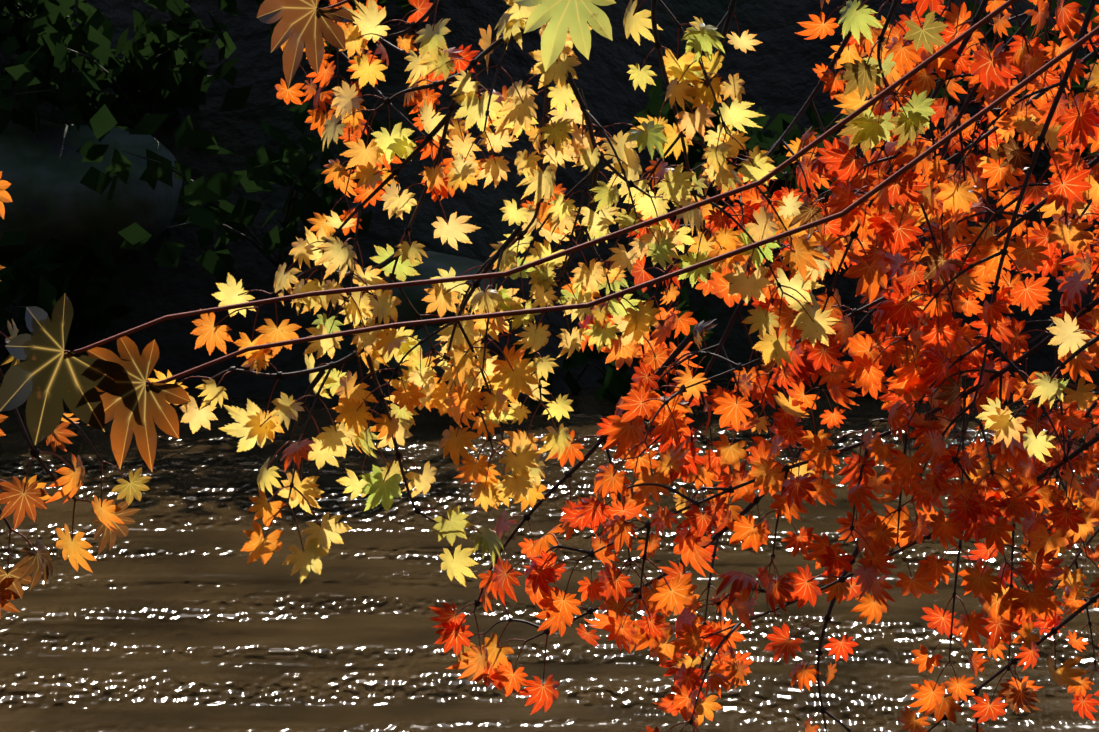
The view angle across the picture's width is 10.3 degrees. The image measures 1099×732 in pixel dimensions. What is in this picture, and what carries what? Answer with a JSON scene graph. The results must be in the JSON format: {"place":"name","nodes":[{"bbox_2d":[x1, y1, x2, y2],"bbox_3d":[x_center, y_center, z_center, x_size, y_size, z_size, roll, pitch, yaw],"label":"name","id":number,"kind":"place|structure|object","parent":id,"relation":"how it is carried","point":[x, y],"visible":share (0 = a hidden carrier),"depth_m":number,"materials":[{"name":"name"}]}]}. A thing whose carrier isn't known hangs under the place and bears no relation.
{"place":"outdoors","nodes":[
{"label":"outdoors","id":0,"kind":"place"},
{"bbox_2d":[0,371,1098,731],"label":"river water","id":1,"kind":"structure","parent":0,"point":[172,611],"depth_m":15.37,"materials":[{"name":"brown liquid"}]},
{"bbox_2d":[0,0,1098,408],"bbox_3d":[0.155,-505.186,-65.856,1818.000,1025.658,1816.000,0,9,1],"label":"ground","id":2,"kind":"structure","parent":0,"point":[776,72],"depth_m":19.18,"materials":[{"name":"soil"}]},
{"bbox_2d":[0,119,493,384],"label":"stream rocks","id":3,"kind":"object","parent":2,"relation":"on","point":[44,173],"visible":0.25,"depth_m":18.68,"materials":[{"name":"grey stone"}]},
{"bbox_2d":[0,0,1098,731],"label":"tree branches","id":4,"kind":"object","parent":2,"relation":"on","point":[956,124],"visible":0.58,"depth_m":6.87,"materials":[{"name":"orange plant"}]},
{"bbox_2d":[0,0,615,618],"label":"maple leaves","id":5,"kind":"object","parent":4,"relation":"attached to","point":[46,376],"visible":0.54,"depth_m":2.38,"materials":[{"name":"orange plant"}]},
{"bbox_2d":[147,0,1090,586],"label":"maple leaves","id":6,"kind":"object","parent":4,"relation":"attached to","point":[517,116],"visible":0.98,"depth_m":6.00,"materials":[{"name":"yellow plant"}]},
{"bbox_2d":[428,0,1098,731],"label":"maple leaves","id":7,"kind":"object","parent":4,"relation":"attached to","point":[992,514],"visible":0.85,"depth_m":7.09,"materials":[{"name":"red plant"}]},
{"bbox_2d":[0,0,1098,407],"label":"bank shrub","id":8,"kind":"object","parent":2,"relation":"on","point":[44,40],"depth_m":18.70,"materials":[{"name":"green plant"}]}
]}

